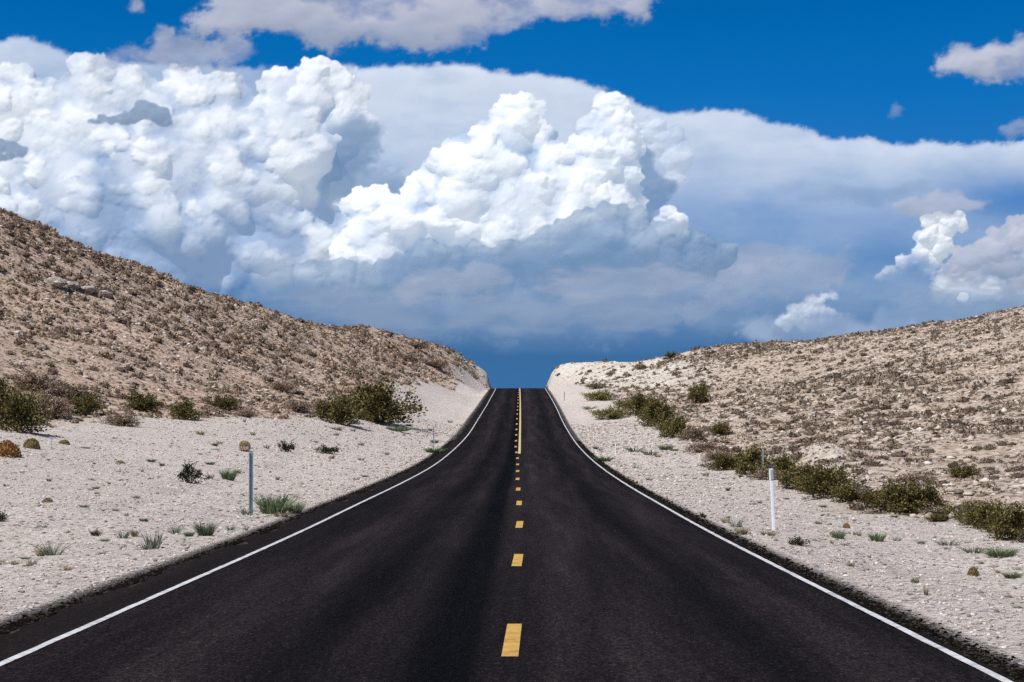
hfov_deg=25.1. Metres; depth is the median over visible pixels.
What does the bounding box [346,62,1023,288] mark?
cloud
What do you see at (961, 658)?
edge line
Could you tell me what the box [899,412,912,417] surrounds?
hillside shrub
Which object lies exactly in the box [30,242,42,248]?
hillside shrub
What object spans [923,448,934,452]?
hillside shrub
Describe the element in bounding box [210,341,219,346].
hillside shrub
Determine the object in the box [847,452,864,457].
hillside shrub
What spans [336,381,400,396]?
brown bush
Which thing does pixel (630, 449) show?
weed tuft
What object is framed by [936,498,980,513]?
yellow bush
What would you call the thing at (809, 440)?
hillside shrub
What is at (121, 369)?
hillside shrub
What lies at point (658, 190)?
cloud
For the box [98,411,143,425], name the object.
brown bush
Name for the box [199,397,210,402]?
hillside shrub
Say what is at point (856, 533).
weed tuft
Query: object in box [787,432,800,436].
hillside shrub
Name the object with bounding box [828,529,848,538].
weed tuft
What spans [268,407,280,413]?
hillside shrub
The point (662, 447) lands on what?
weed tuft
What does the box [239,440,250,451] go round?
cushion plant
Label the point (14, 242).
hillside shrub
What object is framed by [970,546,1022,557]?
weed tuft
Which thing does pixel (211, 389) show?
hillside shrub
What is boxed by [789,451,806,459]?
hillside shrub
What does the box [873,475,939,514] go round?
creosote bush
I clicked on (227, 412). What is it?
hillside shrub
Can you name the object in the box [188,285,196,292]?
creosote bush
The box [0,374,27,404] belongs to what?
creosote bush
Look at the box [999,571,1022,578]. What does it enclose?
weed tuft
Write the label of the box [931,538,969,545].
weed tuft
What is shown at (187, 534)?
weed tuft
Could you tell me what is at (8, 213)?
hillside shrub
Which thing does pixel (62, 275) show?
hillside shrub
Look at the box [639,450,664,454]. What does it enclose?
weed tuft
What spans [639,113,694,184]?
cloud
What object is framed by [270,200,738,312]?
cloud
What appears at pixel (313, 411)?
brown bush
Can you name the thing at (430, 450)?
weed tuft
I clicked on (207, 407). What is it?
hillside shrub
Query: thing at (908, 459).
hillside shrub
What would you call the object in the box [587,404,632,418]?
yellow bush
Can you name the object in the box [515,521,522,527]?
dash
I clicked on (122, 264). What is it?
hillside scrub
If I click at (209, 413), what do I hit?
hillside shrub
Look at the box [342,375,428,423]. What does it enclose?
creosote bush
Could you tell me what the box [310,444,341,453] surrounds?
dark bush
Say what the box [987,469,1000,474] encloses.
hillside shrub
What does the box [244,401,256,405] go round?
hillside shrub
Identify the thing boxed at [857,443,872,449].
hillside shrub
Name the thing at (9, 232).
hillside shrub
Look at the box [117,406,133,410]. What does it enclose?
hillside shrub
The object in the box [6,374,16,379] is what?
hillside shrub
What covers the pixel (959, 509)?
hillside shrub
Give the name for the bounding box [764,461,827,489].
creosote bush
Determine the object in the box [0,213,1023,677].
desert ground
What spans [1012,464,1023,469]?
hillside shrub
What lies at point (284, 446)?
dark bush
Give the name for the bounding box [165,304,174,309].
hillside shrub
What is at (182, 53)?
cloud
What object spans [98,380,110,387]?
hillside shrub
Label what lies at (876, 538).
weed tuft
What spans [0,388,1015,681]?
road
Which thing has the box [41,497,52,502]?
cushion plant
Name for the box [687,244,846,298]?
cloud
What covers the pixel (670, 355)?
creosote bush
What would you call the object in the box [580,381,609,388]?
brown bush
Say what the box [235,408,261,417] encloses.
brown bush
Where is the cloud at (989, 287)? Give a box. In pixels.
[933,277,1001,299]
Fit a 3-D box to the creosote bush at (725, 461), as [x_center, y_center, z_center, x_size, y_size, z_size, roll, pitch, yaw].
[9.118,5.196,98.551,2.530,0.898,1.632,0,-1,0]
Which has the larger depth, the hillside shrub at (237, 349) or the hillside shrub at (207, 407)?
the hillside shrub at (237, 349)
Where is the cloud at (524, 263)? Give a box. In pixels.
[405,235,713,290]
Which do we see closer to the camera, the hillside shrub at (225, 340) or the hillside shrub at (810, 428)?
the hillside shrub at (810, 428)
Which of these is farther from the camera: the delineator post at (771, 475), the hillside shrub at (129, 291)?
the hillside shrub at (129, 291)
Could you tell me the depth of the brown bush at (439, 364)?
302.99 m
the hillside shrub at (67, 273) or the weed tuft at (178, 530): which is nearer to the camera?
the weed tuft at (178, 530)
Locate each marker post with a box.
[249,452,253,512]
[433,428,434,448]
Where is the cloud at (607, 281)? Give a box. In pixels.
[535,263,701,296]
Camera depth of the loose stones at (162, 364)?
185.41 m
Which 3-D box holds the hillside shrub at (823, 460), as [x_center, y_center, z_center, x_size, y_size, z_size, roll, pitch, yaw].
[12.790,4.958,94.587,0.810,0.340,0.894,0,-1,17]
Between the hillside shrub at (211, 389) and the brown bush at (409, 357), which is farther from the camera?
the brown bush at (409, 357)
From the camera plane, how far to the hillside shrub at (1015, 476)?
74.15 m
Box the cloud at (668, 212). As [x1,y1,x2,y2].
[653,205,687,221]
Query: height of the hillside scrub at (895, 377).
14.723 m
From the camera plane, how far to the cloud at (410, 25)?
6806.95 m
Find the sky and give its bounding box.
[0,0,1023,387]
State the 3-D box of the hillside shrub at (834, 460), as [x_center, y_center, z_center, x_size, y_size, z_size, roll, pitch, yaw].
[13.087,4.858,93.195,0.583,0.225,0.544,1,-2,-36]
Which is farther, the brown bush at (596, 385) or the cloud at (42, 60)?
the cloud at (42, 60)
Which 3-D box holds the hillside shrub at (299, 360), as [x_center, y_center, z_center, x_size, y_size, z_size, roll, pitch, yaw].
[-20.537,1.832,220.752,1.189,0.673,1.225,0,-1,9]
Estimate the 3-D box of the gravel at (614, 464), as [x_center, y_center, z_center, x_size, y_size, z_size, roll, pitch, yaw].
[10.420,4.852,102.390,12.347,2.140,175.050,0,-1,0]
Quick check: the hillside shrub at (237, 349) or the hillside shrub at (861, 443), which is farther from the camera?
the hillside shrub at (237, 349)
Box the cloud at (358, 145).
[320,115,405,200]
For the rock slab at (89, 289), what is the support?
on the desert ground
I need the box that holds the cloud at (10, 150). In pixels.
[0,138,27,161]
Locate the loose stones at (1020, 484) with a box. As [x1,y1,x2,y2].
[554,308,1023,519]
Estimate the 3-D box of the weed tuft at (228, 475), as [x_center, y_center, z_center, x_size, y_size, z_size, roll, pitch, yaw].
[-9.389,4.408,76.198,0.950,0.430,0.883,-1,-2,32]
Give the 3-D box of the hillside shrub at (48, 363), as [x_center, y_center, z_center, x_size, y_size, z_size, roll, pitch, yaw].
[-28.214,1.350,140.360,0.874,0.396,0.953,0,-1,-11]
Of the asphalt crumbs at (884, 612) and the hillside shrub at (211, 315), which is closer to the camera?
the asphalt crumbs at (884, 612)
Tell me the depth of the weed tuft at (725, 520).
45.14 m
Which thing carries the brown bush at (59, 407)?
on the desert ground
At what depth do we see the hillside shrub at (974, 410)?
136.24 m
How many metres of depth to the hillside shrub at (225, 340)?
202.64 m
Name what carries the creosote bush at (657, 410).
on the desert ground
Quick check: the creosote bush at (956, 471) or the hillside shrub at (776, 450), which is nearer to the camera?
the creosote bush at (956, 471)
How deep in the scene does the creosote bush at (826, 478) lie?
67.40 m
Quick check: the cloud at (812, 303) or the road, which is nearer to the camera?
the road
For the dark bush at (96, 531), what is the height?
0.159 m
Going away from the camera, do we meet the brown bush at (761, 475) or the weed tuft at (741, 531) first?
the weed tuft at (741, 531)
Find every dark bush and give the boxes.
[0,509,7,521]
[88,528,102,535]
[177,459,209,483]
[274,439,297,452]
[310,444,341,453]
[788,534,809,545]
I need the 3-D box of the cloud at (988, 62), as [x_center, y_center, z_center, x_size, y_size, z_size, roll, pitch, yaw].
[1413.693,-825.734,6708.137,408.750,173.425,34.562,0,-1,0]
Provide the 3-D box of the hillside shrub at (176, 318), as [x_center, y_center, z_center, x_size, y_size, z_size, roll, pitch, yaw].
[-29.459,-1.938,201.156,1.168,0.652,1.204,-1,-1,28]
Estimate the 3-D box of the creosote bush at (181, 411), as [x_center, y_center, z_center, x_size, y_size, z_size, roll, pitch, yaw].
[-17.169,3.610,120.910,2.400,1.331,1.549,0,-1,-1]
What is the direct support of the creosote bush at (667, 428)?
on the desert ground
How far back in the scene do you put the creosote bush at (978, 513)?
48.39 m
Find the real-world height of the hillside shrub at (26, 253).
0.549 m
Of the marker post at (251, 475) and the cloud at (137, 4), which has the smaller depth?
the marker post at (251, 475)
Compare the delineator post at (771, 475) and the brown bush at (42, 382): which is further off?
the brown bush at (42, 382)
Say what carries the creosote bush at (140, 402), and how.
on the desert ground
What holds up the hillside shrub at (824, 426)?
on the desert ground
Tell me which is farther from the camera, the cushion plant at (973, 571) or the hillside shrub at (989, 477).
the hillside shrub at (989, 477)
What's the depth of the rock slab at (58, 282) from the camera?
189.44 m
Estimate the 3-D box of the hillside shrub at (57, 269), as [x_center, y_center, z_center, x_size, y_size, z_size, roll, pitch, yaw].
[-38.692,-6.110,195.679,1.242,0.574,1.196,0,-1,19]
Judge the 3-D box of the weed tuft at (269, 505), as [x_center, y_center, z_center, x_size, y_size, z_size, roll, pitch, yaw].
[-5.121,3.510,49.849,1.221,0.504,1.302,1,-1,-26]
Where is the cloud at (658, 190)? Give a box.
[639,147,676,215]
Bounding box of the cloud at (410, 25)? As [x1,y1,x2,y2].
[185,0,650,53]
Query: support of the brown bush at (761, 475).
on the desert ground
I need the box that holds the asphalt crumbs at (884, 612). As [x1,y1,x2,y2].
[576,440,1023,681]
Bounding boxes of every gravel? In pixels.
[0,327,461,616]
[570,412,1023,656]
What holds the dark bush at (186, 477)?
on the desert ground
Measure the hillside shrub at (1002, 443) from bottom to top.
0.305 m
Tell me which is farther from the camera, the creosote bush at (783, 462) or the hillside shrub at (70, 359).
the hillside shrub at (70, 359)
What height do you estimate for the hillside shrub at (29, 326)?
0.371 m
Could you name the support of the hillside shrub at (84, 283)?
on the desert ground
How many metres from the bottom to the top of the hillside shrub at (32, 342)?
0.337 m
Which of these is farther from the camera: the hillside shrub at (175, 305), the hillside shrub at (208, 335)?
the hillside shrub at (175, 305)
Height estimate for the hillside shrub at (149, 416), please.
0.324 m
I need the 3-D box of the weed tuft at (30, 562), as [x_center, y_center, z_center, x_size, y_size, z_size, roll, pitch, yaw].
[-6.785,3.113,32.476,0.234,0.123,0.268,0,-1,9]
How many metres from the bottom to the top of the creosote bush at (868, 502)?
0.646 m
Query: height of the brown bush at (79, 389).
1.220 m
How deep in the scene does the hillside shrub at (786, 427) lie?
143.81 m
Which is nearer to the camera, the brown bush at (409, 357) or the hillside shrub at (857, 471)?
the hillside shrub at (857, 471)
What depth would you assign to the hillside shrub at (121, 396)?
137.43 m
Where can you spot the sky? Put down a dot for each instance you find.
(833, 69)
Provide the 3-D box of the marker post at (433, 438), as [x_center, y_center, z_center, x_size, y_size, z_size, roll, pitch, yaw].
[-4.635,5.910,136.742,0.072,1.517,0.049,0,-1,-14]
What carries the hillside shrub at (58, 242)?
on the desert ground
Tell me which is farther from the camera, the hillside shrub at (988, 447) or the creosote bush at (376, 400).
the creosote bush at (376, 400)
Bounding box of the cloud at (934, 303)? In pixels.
[836,278,1023,320]
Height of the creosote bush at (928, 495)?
0.920 m
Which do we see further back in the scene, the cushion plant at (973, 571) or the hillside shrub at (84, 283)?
the hillside shrub at (84, 283)
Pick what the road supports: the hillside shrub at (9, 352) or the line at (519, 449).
the line at (519, 449)
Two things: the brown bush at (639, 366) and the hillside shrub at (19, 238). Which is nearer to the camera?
the hillside shrub at (19, 238)
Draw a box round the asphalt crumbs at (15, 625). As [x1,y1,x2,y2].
[0,440,452,633]
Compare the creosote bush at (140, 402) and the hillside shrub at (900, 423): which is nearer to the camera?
the creosote bush at (140, 402)
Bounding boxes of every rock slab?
[44,277,67,287]
[65,281,80,288]
[79,285,96,293]
[100,290,112,296]
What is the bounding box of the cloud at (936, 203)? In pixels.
[894,190,982,218]
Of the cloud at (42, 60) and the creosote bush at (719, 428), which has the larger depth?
the cloud at (42, 60)
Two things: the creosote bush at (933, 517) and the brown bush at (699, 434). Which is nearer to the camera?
the creosote bush at (933, 517)
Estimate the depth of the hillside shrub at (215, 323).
214.42 m
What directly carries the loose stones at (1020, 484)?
on the desert ground
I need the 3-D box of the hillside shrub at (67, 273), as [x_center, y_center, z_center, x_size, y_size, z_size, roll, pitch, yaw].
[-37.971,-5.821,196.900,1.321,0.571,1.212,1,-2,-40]
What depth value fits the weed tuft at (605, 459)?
112.19 m
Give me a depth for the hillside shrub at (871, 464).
89.02 m
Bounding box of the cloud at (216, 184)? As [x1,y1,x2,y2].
[0,52,380,291]
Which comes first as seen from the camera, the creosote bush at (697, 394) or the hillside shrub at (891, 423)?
the hillside shrub at (891, 423)
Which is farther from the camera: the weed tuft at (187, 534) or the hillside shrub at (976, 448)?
the hillside shrub at (976, 448)
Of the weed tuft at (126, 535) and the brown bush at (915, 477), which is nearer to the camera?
the weed tuft at (126, 535)
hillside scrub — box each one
[0,207,489,423]
[553,305,1023,517]
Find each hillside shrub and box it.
[3,211,13,215]
[3,350,16,354]
[4,229,15,234]
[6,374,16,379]
[7,239,18,245]
[11,222,20,228]
[12,363,24,367]
[14,235,25,240]
[18,335,26,339]
[21,224,31,229]
[21,251,31,256]
[23,324,35,328]
[26,330,37,335]
[26,340,38,343]
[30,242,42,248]
[36,230,47,235]
[39,235,51,240]
[44,360,55,365]
[45,367,58,372]
[50,266,62,271]
[50,335,61,339]
[53,240,64,245]
[56,273,68,277]
[60,247,70,252]
[63,270,74,275]
[65,357,77,362]
[73,273,84,278]
[75,250,86,254]
[81,281,89,285]
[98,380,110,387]
[101,410,115,414]
[114,367,126,371]
[115,393,125,398]
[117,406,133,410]
[127,289,136,293]
[133,372,144,378]
[142,413,155,417]
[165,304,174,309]
[169,315,181,321]
[171,302,180,308]
[181,307,191,312]
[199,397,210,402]
[200,410,213,415]
[201,405,213,409]
[205,312,215,317]
[205,333,214,338]
[206,387,217,391]
[210,321,220,326]
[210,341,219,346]
[220,337,231,342]
[222,410,233,414]
[230,334,240,338]
[232,346,243,352]
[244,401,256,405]
[268,354,279,359]
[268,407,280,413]
[292,357,303,363]
[768,447,782,453]
[784,425,791,429]
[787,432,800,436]
[788,445,799,452]
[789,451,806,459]
[802,437,817,443]
[804,430,818,435]
[805,426,817,430]
[817,423,831,429]
[818,458,830,463]
[829,458,841,462]
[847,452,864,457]
[847,501,868,510]
[850,468,867,474]
[856,440,868,445]
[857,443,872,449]
[860,508,888,513]
[865,461,880,466]
[871,454,890,460]
[875,417,885,422]
[883,421,897,425]
[890,419,903,424]
[891,451,909,456]
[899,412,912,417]
[903,457,915,461]
[920,470,936,475]
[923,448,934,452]
[933,479,949,484]
[939,422,951,428]
[954,508,967,516]
[959,421,970,426]
[963,408,977,414]
[970,445,982,450]
[977,406,991,411]
[977,457,994,463]
[983,443,997,449]
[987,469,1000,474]
[987,474,999,479]
[996,440,1009,445]
[1000,417,1014,424]
[1004,467,1016,471]
[1011,473,1023,478]
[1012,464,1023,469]
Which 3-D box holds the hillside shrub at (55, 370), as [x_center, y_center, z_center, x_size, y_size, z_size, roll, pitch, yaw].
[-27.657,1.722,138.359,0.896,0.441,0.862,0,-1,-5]
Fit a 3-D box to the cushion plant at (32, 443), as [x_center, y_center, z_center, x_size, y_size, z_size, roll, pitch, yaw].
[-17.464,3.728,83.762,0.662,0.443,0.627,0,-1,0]
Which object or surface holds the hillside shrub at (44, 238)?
on the desert ground
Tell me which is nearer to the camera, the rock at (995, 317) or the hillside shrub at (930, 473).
the hillside shrub at (930, 473)
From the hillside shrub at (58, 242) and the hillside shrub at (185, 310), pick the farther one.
the hillside shrub at (185, 310)
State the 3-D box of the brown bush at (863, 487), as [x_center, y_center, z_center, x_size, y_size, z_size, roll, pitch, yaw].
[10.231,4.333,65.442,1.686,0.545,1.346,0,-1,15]
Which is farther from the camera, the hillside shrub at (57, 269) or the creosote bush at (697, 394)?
the creosote bush at (697, 394)
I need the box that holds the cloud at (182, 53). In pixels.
[94,26,249,70]
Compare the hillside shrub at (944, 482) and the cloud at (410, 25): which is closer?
the hillside shrub at (944, 482)
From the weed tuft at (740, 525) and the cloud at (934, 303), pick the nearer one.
the weed tuft at (740, 525)
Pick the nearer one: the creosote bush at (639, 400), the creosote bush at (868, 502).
the creosote bush at (868, 502)
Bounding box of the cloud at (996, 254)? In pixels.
[930,214,1023,295]
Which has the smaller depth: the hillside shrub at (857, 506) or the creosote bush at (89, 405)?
the hillside shrub at (857, 506)
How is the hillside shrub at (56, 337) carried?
on the desert ground
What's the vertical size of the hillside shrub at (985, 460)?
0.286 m
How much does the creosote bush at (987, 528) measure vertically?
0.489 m
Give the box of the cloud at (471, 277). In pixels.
[400,265,507,297]
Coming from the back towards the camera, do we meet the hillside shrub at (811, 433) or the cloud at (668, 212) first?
the cloud at (668, 212)
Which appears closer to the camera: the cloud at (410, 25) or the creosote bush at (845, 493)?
the creosote bush at (845, 493)
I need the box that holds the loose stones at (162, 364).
[0,222,486,425]
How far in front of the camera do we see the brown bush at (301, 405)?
156.66 m
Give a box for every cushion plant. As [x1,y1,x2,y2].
[0,439,21,457]
[23,438,40,448]
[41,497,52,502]
[59,440,69,444]
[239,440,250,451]
[842,523,849,528]
[967,566,979,575]
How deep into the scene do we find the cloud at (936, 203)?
8979.60 m
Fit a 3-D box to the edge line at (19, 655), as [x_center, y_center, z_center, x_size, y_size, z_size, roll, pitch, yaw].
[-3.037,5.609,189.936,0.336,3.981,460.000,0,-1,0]
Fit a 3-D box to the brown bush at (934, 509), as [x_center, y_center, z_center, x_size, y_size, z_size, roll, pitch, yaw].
[11.179,4.390,59.815,1.561,0.434,1.431,-1,-2,40]
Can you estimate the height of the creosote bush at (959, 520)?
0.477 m
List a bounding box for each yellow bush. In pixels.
[579,388,618,400]
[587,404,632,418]
[613,397,633,406]
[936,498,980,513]
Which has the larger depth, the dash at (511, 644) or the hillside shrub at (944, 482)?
the hillside shrub at (944, 482)
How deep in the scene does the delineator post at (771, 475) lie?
41.93 m
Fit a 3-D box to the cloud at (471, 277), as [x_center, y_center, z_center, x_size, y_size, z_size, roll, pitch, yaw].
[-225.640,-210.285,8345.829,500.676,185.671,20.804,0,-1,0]
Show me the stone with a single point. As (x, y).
(906, 445)
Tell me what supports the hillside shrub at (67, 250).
on the desert ground
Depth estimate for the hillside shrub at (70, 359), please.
146.96 m
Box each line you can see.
[0,389,495,665]
[518,388,520,453]
[545,388,1012,681]
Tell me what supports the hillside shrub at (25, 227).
on the desert ground
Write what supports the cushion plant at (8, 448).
on the desert ground
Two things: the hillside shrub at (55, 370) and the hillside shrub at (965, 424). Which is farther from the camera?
the hillside shrub at (55, 370)
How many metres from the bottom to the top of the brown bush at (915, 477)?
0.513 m
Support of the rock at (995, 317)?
on the desert ground
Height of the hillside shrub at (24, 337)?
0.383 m
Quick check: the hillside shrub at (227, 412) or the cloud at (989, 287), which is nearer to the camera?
the hillside shrub at (227, 412)
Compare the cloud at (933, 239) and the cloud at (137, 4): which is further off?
the cloud at (933, 239)
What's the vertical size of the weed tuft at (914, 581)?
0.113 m
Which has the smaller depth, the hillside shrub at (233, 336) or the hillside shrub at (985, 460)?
the hillside shrub at (985, 460)
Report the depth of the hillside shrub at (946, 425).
126.57 m
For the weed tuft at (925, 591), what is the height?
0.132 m
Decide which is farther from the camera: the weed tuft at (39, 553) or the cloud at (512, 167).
the cloud at (512, 167)
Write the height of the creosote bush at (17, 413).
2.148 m
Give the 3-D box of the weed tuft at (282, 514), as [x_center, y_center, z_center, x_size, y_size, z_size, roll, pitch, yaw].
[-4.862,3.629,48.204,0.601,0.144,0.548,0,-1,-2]
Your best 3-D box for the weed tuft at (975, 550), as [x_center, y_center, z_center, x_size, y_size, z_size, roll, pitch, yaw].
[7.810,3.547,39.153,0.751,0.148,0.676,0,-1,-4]
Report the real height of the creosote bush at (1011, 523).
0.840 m
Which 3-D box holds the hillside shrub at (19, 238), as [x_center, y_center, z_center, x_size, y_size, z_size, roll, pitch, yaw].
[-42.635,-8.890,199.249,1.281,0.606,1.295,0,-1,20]
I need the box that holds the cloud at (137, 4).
[132,0,141,9]
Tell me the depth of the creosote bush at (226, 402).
142.34 m
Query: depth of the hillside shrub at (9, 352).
140.66 m
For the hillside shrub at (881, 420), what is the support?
on the desert ground
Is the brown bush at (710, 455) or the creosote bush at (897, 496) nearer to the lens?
the creosote bush at (897, 496)
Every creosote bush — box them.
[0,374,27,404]
[0,383,52,432]
[64,391,107,415]
[123,390,165,411]
[163,398,206,420]
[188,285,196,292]
[208,394,242,409]
[310,392,372,424]
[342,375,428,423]
[617,392,662,415]
[635,396,674,426]
[642,414,693,437]
[664,351,677,358]
[685,379,712,402]
[696,453,738,470]
[707,420,732,434]
[731,443,774,474]
[753,451,804,473]
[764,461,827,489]
[790,472,823,492]
[800,460,868,498]
[826,482,871,502]
[856,487,890,507]
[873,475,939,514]
[904,478,951,509]
[921,512,953,521]
[935,463,986,477]
[951,497,1008,529]
[951,506,977,524]
[976,517,1001,533]
[984,500,1023,542]
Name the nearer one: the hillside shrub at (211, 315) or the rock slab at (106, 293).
the rock slab at (106, 293)
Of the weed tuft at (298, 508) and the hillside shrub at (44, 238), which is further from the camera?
the hillside shrub at (44, 238)
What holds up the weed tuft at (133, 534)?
on the desert ground
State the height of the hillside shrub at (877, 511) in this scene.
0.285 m
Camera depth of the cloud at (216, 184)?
10137.28 m
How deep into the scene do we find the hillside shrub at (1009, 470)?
77.92 m
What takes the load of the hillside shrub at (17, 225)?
on the desert ground
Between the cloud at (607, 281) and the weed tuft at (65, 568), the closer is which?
the weed tuft at (65, 568)
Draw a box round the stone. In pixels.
[902,444,911,447]
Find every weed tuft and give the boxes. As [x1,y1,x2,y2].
[25,540,73,555]
[26,558,36,564]
[32,546,48,555]
[63,565,73,570]
[111,529,130,538]
[128,528,141,536]
[138,541,155,549]
[140,530,166,548]
[166,525,183,533]
[183,531,195,536]
[189,521,218,535]
[218,468,240,480]
[239,506,255,514]
[247,491,300,513]
[267,511,291,516]
[288,500,308,512]
[330,427,345,430]
[386,426,416,430]
[421,448,445,452]
[593,456,615,461]
[623,446,644,451]
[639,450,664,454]
[653,444,675,449]
[719,516,731,522]
[727,518,746,526]
[730,526,750,534]
[758,530,780,535]
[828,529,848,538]
[844,562,856,566]
[852,531,864,535]
[865,531,889,541]
[910,575,921,582]
[923,585,929,594]
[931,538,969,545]
[954,546,986,552]
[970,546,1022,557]
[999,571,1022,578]
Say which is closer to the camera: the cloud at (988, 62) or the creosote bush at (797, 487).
the creosote bush at (797, 487)
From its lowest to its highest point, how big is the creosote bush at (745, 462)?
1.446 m
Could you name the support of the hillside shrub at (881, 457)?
on the desert ground
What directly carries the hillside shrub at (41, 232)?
on the desert ground
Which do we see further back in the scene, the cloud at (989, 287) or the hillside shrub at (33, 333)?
the cloud at (989, 287)
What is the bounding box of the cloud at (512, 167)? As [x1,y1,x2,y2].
[328,91,648,263]
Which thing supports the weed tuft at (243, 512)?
on the desert ground
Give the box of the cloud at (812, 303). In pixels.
[775,292,837,324]
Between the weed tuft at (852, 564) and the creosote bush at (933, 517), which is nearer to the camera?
the weed tuft at (852, 564)
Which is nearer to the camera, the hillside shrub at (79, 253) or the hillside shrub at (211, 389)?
the hillside shrub at (211, 389)
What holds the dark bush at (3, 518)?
on the desert ground
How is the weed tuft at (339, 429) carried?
on the desert ground
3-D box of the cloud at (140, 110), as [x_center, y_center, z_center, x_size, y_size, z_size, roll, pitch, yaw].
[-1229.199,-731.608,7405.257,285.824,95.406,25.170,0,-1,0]
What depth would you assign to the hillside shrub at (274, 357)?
214.41 m
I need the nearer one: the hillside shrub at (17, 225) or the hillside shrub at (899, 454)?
the hillside shrub at (899, 454)
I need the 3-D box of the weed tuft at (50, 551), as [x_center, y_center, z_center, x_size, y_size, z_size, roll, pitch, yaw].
[-6.894,3.121,34.669,0.608,0.262,0.696,-1,-2,42]
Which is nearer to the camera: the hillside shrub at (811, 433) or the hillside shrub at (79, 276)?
the hillside shrub at (811, 433)
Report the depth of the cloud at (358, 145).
10158.43 m
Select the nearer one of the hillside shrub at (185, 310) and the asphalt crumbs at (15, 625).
the asphalt crumbs at (15, 625)
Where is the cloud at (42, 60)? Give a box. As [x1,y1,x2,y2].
[0,37,355,96]
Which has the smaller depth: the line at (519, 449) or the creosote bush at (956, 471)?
the creosote bush at (956, 471)
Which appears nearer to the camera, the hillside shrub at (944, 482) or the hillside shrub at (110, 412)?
the hillside shrub at (944, 482)
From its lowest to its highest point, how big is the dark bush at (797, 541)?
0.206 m
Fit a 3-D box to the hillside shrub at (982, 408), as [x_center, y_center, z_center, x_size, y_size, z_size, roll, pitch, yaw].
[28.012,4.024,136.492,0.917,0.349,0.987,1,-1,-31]
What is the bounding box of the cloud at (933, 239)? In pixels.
[881,210,967,272]
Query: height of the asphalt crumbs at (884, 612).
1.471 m
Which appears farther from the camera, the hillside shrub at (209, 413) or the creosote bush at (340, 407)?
the creosote bush at (340, 407)
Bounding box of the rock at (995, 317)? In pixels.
[986,315,1000,320]
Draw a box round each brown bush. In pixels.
[11,364,67,391]
[36,392,78,418]
[38,379,106,399]
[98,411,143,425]
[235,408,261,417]
[262,378,298,391]
[279,397,314,410]
[306,400,333,416]
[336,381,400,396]
[395,349,428,362]
[406,341,432,348]
[423,357,448,367]
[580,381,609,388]
[632,363,648,368]
[673,426,713,440]
[683,440,725,452]
[700,449,734,460]
[746,465,790,479]
[850,484,880,501]
[894,471,940,483]
[916,502,960,514]
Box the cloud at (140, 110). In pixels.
[88,100,172,126]
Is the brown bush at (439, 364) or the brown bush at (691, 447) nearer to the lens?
the brown bush at (691, 447)
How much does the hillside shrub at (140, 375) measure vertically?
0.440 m
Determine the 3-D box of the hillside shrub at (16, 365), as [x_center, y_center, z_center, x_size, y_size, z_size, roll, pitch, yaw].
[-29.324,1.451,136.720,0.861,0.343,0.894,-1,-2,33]
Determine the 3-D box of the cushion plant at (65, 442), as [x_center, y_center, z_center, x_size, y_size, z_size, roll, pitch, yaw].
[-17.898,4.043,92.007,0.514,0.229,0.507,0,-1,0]
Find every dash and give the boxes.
[501,624,521,655]
[512,554,522,565]
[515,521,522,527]
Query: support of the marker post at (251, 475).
on the desert ground
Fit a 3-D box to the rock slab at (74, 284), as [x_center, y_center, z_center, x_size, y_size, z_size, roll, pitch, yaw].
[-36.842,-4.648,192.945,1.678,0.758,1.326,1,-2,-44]
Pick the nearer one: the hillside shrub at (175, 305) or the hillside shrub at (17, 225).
the hillside shrub at (17, 225)
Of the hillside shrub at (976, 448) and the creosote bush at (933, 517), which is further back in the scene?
the hillside shrub at (976, 448)
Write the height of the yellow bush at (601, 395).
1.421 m
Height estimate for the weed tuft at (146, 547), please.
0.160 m
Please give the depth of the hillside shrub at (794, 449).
109.54 m
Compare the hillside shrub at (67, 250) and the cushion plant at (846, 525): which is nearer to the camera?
the cushion plant at (846, 525)
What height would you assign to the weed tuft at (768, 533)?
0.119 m
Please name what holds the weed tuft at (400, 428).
on the desert ground
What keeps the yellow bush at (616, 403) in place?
on the desert ground
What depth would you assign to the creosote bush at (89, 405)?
118.01 m
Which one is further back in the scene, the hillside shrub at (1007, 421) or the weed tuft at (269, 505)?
the hillside shrub at (1007, 421)
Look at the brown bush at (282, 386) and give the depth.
175.23 m
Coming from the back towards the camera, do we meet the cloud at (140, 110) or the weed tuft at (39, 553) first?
the cloud at (140, 110)
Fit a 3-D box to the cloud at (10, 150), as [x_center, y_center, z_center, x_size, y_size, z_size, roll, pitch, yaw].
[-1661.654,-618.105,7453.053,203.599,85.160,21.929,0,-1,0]
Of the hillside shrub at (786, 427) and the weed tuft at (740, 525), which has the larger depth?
the hillside shrub at (786, 427)
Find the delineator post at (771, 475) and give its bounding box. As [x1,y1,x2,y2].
[768,466,775,530]
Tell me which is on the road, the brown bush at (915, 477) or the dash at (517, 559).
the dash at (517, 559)
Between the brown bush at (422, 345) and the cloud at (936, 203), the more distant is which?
the cloud at (936, 203)
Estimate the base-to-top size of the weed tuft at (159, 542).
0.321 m
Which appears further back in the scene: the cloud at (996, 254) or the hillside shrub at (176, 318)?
the cloud at (996, 254)
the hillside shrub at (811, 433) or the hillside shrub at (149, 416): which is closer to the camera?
the hillside shrub at (149, 416)
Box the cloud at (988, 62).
[936,39,1023,82]

